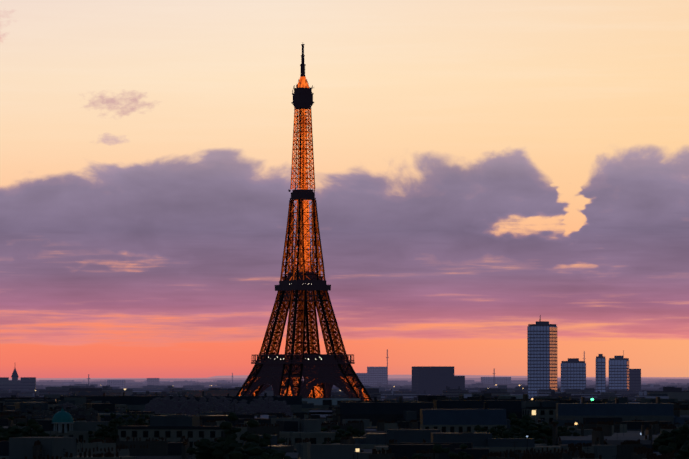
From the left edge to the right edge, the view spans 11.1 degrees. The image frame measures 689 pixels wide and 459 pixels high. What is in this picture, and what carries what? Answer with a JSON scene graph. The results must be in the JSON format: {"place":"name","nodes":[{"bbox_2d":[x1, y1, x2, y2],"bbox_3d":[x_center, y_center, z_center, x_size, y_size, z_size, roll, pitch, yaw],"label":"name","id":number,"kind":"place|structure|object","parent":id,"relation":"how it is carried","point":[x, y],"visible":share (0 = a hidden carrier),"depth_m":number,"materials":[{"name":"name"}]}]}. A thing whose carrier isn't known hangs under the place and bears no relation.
{"place":"outdoors","nodes":[
{"label":"outdoors","id":0,"kind":"place"},
{"bbox_2d":[0,0,688,377],"label":"sky","id":1,"kind":"structure","parent":0,"point":[484,169],"materials":[{"name":"purple"}]},
{"bbox_2d":[9,375,688,380],"bbox_3d":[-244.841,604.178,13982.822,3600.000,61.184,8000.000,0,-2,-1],"label":"hills","id":2,"kind":"structure","parent":0,"point":[392,377],"depth_m":14965.56,"materials":[{"name":"grey"}]},
{"bbox_3d":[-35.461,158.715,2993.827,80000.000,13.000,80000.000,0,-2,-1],"label":"ground","id":3,"kind":"structure","parent":0,"visible":0},
{"bbox_2d":[0,416,49,437],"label":"tree","id":4,"kind":"object","parent":3,"relation":"on","point":[14,430],"visible":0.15,"depth_m":881.68,"materials":[{"name":"green plant"}]},
{"bbox_2d":[0,422,55,440],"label":"tree","id":5,"kind":"object","parent":3,"relation":"on","point":[38,428],"visible":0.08,"depth_m":813.21,"materials":[{"name":"green plant"}]},
{"bbox_2d":[88,420,117,442],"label":"tree","id":6,"kind":"object","parent":3,"relation":"on","point":[111,434],"visible":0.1,"depth_m":1149.64,"materials":[{"name":"green plant"}]},
{"bbox_2d":[88,409,134,441],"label":"tree","id":7,"kind":"object","parent":3,"relation":"on","point":[116,421],"visible":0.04,"depth_m":1191.37,"materials":[{"name":"green plant"}]},
{"bbox_2d":[114,415,149,430],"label":"tree","id":8,"kind":"object","parent":3,"relation":"on","point":[140,421],"visible":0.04,"depth_m":1166.01,"materials":[{"name":"green plant"}]},
{"bbox_2d":[145,397,157,410],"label":"tree","id":9,"kind":"object","parent":3,"relation":"on","point":[151,403],"visible":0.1,"depth_m":1955.68,"materials":[{"name":"green plant"}]},
{"bbox_2d":[143,397,171,413],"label":"tree","id":10,"kind":"object","parent":3,"relation":"on","point":[161,410],"visible":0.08,"depth_m":1919.54,"materials":[{"name":"green plant"}]},
{"bbox_2d":[153,392,185,413],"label":"tree","id":11,"kind":"object","parent":3,"relation":"on","point":[174,404],"visible":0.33,"depth_m":1916.76,"materials":[{"name":"green plant"}]},
{"bbox_2d":[180,393,225,415],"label":"tree","id":12,"kind":"object","parent":3,"relation":"on","point":[190,406],"visible":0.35,"depth_m":1880.21,"materials":[{"name":"green plant"}]},
{"bbox_2d":[186,412,272,458],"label":"tree","id":13,"kind":"object","parent":3,"relation":"on","point":[221,447],"visible":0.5,"depth_m":643.02,"materials":[{"name":"green plant"}]},
{"bbox_2d":[226,438,287,458],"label":"tree","id":14,"kind":"object","parent":3,"relation":"on","point":[280,440],"visible":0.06,"depth_m":515.58,"materials":[{"name":"green plant"}]},
{"bbox_2d":[229,443,291,458],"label":"tree","id":15,"kind":"object","parent":3,"relation":"on","point":[254,450],"visible":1,"depth_m":463.13,"materials":[{"name":"green plant"}]},
{"bbox_2d":[249,398,282,412],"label":"tree","id":16,"kind":"object","parent":3,"relation":"on","point":[261,406],"visible":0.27,"depth_m":1895.74,"materials":[{"name":"green plant"}]},
{"bbox_2d":[249,396,290,415],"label":"tree","id":17,"kind":"object","parent":3,"relation":"on","point":[282,406],"visible":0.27,"depth_m":1899.32,"materials":[{"name":"green plant"}]},
{"bbox_2d":[263,395,291,416],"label":"tree","id":18,"kind":"object","parent":3,"relation":"on","point":[265,398],"visible":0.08,"depth_m":2013.59,"materials":[{"name":"green plant"}]},
{"bbox_2d":[236,44,372,399],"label":"lattice tower","id":19,"kind":"structure","parent":3,"relation":"on","point":[289,369],"depth_m":2992.44,"materials":[{"name":"brown metal"}]},
{"bbox_2d":[321,425,340,442],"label":"tree","id":20,"kind":"object","parent":3,"relation":"on","point":[323,429],"visible":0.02,"depth_m":1013.75,"materials":[{"name":"green plant"}]},
{"bbox_2d":[321,429,350,443],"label":"tree","id":21,"kind":"object","parent":3,"relation":"on","point":[346,433],"visible":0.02,"depth_m":951.51,"materials":[{"name":"green plant"}]},
{"bbox_2d":[0,315,673,442],"bbox_3d":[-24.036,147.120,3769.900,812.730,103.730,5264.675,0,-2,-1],"label":"city buildings","id":22,"kind":"structure","parent":3,"relation":"on","point":[461,415],"depth_m":2033.87,"materials":[{"name":"concrete"}]},
{"bbox_2d":[35,384,640,458],"bbox_3d":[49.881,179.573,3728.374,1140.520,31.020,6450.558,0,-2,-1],"label":"city lights","id":23,"kind":"object","parent":3,"relation":"on","point":[357,450],"visible":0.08,"depth_m":756.91,"materials":[{"name":"metal"}]},
{"bbox_2d":[0,379,688,458],"bbox_3d":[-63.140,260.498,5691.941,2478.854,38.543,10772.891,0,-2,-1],"label":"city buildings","id":24,"kind":"structure","parent":3,"relation":"on","point":[168,436],"depth_m":1047.42,"materials":[{"name":"concrete"}]},
{"bbox_2d":[463,425,486,432],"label":"tree","id":25,"kind":"object","parent":3,"relation":"on","point":[478,428],"depth_m":814.81,"materials":[{"name":"green plant"}]},
{"bbox_2d":[482,427,501,437],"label":"tree","id":26,"kind":"object","parent":3,"relation":"on","point":[492,429],"visible":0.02,"depth_m":830.64,"materials":[{"name":"green plant"}]},
{"bbox_2d":[492,425,515,437],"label":"tree","id":27,"kind":"object","parent":3,"relation":"on","point":[499,427],"depth_m":817.64,"materials":[{"name":"green plant"}]},
{"bbox_2d":[487,413,536,432],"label":"tree","id":28,"kind":"object","parent":3,"relation":"on","point":[513,418],"visible":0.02,"depth_m":938.90,"materials":[{"name":"green plant"}]},
{"bbox_2d":[494,414,558,438],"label":"tree","id":29,"kind":"object","parent":3,"relation":"on","point":[526,424],"visible":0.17,"depth_m":928.78,"materials":[{"name":"green plant"}]},
{"bbox_2d":[513,426,551,445],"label":"tree","id":30,"kind":"object","parent":3,"relation":"on","point":[537,435],"visible":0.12,"depth_m":916.98,"materials":[{"name":"green plant"}]},
{"bbox_2d":[529,419,572,434],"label":"tree","id":31,"kind":"object","parent":3,"relation":"on","point":[547,424],"depth_m":954.73,"materials":[{"name":"green plant"}]},
{"bbox_2d":[652,424,688,456],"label":"tree","id":32,"kind":"object","parent":3,"relation":"on","point":[664,443],"visible":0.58,"depth_m":684.13,"materials":[{"name":"green plant"}]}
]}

